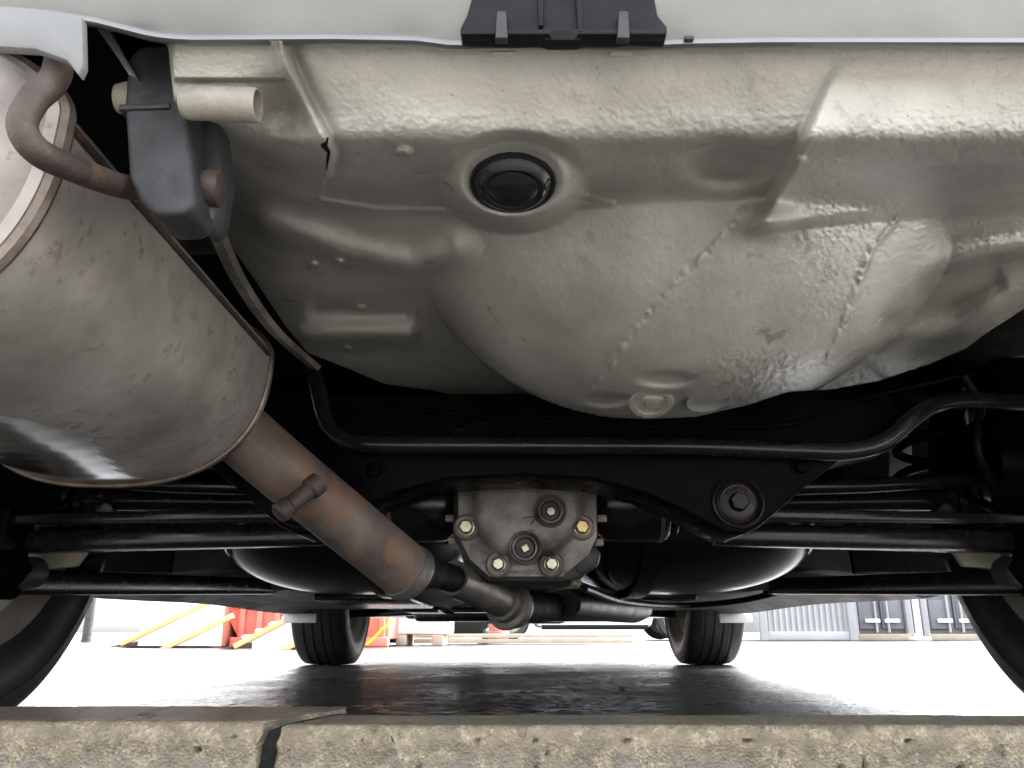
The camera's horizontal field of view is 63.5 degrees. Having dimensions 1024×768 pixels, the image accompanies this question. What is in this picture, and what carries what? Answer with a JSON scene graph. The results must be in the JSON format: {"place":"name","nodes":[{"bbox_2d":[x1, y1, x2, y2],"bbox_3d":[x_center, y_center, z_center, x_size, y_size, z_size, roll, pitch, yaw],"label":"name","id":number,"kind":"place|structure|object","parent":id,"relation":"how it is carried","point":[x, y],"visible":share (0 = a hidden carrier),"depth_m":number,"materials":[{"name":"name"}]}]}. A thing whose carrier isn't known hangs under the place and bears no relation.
{"place":"outdoors","nodes":[
{"label":"outdoors","id":0,"kind":"place"},
{"bbox_2d":[258,714,349,767],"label":"joint filler","id":1,"kind":"object","parent":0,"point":[269,753],"visible":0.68,"depth_m":0.38,"materials":[{"name":"black rubber"}]},
{"bbox_2d":[77,598,643,631],"label":"sky","id":2,"kind":"structure","parent":0,"point":[111,615],"materials":[{"name":"white"}]},
{"bbox_2d":[395,618,453,645],"bbox_3d":[-0.878,2.234,8.204,0.615,0.675,0.640,0,-17,0],"label":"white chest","id":3,"kind":"object","parent":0,"point":[409,629],"visible":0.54,"depth_m":7.87,"materials":[{"name":"paint"}]},
{"bbox_2d":[489,624,508,638],"bbox_3d":[-0.180,2.969,9.967,0.300,0.260,0.300,0,-17,0],"label":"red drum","id":4,"kind":"object","parent":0,"point":[493,629],"visible":0.18,"depth_m":9.84,"materials":[{"name":"paint"}]},
{"bbox_2d":[18,632,1023,715],"bbox_3d":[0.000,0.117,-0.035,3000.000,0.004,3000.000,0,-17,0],"label":"ground","id":5,"kind":"structure","parent":0,"point":[644,673],"depth_m":2.24,"materials":[{"name":"concrete"}]},
{"bbox_2d":[80,598,96,641],"bbox_3d":[-5.402,2.854,10.628,0.140,0.880,0.140,0,-17,0],"label":"post","id":6,"kind":"object","parent":5,"relation":"on","point":[88,625],"visible":0.52,"depth_m":10.53,"materials":[{"name":"metal"}]},
{"bbox_2d":[109,604,236,647],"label":"loading ramp","id":7,"kind":"structure","parent":5,"relation":"on","point":[207,625],"depth_m":6.89,"materials":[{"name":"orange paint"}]},
{"bbox_2d":[0,706,347,767],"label":"kerb stone","id":8,"kind":"object","parent":5,"relation":"on","point":[133,737],"visible":0.97,"depth_m":0.38,"materials":[{"name":"concrete"}]},
{"bbox_2d":[218,617,371,649],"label":"loading ramp","id":9,"kind":"structure","parent":5,"relation":"on","point":[277,635],"depth_m":6.19,"materials":[{"name":"orange paint"}]},
{"bbox_2d":[229,607,398,646],"bbox_3d":[-1.866,2.312,8.134,1.572,0.485,1.890,0,-17,0],"label":"red skip","id":10,"kind":"object","parent":5,"relation":"on","point":[246,622],"visible":0.16,"depth_m":7.29,"materials":[{"name":"paint"}]},
{"bbox_2d":[366,618,390,645],"bbox_3d":[-1.131,2.017,7.125,0.232,0.451,0.067,4,-17,-13],"label":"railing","id":11,"kind":"object","parent":5,"relation":"on","point":[378,633],"visible":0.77,"depth_m":7.08,"materials":[{"name":"metal"}]},
{"bbox_2d":[447,622,488,643],"bbox_3d":[-0.509,2.464,9.388,0.620,0.915,0.620,0,-17,0],"label":"black bin","id":12,"kind":"object","parent":5,"relation":"on","point":[471,627],"visible":0.16,"depth_m":9.07,"materials":[{"name":"plastic"}]},
{"bbox_2d":[389,634,632,642],"bbox_3d":[-0.008,2.693,8.766,2.508,0.090,0.490,0,-17,0],"label":"timber stack","id":13,"kind":"object","parent":5,"relation":"on","point":[531,640],"visible":0.83,"depth_m":8.53,"materials":[{"name":"beige wood"}]},
{"bbox_2d":[0,0,1023,706],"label":"parked car","id":14,"kind":"object","parent":5,"relation":"on","point":[328,328],"visible":1,"depth_m":0.59,"materials":[{"name":"beige metal"}]},
{"bbox_2d":[509,618,667,639],"bbox_3d":[1.293,3.638,14.143,4.243,1.399,1.735,0,-17,0],"label":"white car","id":15,"kind":"object","parent":5,"relation":"on","point":[654,628],"visible":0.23,"depth_m":13.20,"materials":[{"name":"paint"}]},
{"bbox_2d":[274,715,1023,767],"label":"kerb stone","id":16,"kind":"object","parent":5,"relation":"on","point":[658,741],"visible":1,"depth_m":0.38,"materials":[{"name":"concrete"}]},
{"bbox_2d":[744,602,857,639],"bbox_3d":[4.653,3.154,14.464,1.514,2.510,2.480,0,-17,0],"label":"shipping container","id":17,"kind":"object","parent":5,"relation":"on","point":[833,621],"visible":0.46,"depth_m":13.08,"materials":[{"name":"white metal"}]},
{"bbox_2d":[854,600,914,639],"bbox_3d":[5.974,3.267,14.821,0.986,2.500,2.530,0,-17,0],"label":"dark container","id":18,"kind":"object","parent":5,"relation":"on","point":[885,620],"visible":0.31,"depth_m":13.41,"materials":[{"name":"grey metal"}]},
{"bbox_2d":[856,601,879,628],"bbox_3d":[5.771,2.908,13.713,0.372,2.210,0.070,0,-17,0],"label":"door","id":19,"kind":"structure","parent":18,"relation":"in","point":[865,610],"depth_m":13.43,"materials":[{"name":"grey paint"}]},
{"bbox_2d":[878,600,904,628],"bbox_3d":[6.178,2.908,13.713,0.372,2.210,0.070,0,-17,0],"label":"door","id":20,"kind":"structure","parent":18,"relation":"in","point":[895,608],"depth_m":13.43,"materials":[{"name":"grey paint"}]},
{"bbox_2d":[908,599,931,640],"bbox_3d":[6.356,2.749,13.270,0.250,2.600,0.250,0,-17,0],"label":"white post","id":21,"kind":"object","parent":5,"relation":"on","point":[919,636],"visible":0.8,"depth_m":12.93,"materials":[{"name":"paint"}]},
{"bbox_2d":[910,595,979,639],"bbox_3d":[7.162,3.267,14.821,1.075,2.500,2.530,0,-17,0],"label":"dark container","id":22,"kind":"object","parent":5,"relation":"on","point":[943,617],"visible":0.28,"depth_m":13.41,"materials":[{"name":"grey metal"}]},
{"bbox_2d":[926,595,952,628],"bbox_3d":[6.937,2.908,13.713,0.410,2.210,0.070,0,-17,0],"label":"door","id":23,"kind":"structure","parent":22,"relation":"in","point":[936,608],"depth_m":13.44,"materials":[{"name":"grey paint"}]},
{"bbox_2d":[950,595,972,628],"bbox_3d":[7.386,2.908,13.713,0.410,2.210,0.070,0,-17,0],"label":"door","id":24,"kind":"structure","parent":22,"relation":"in","point":[954,600],"depth_m":13.44,"materials":[{"name":"grey paint"}]}
]}

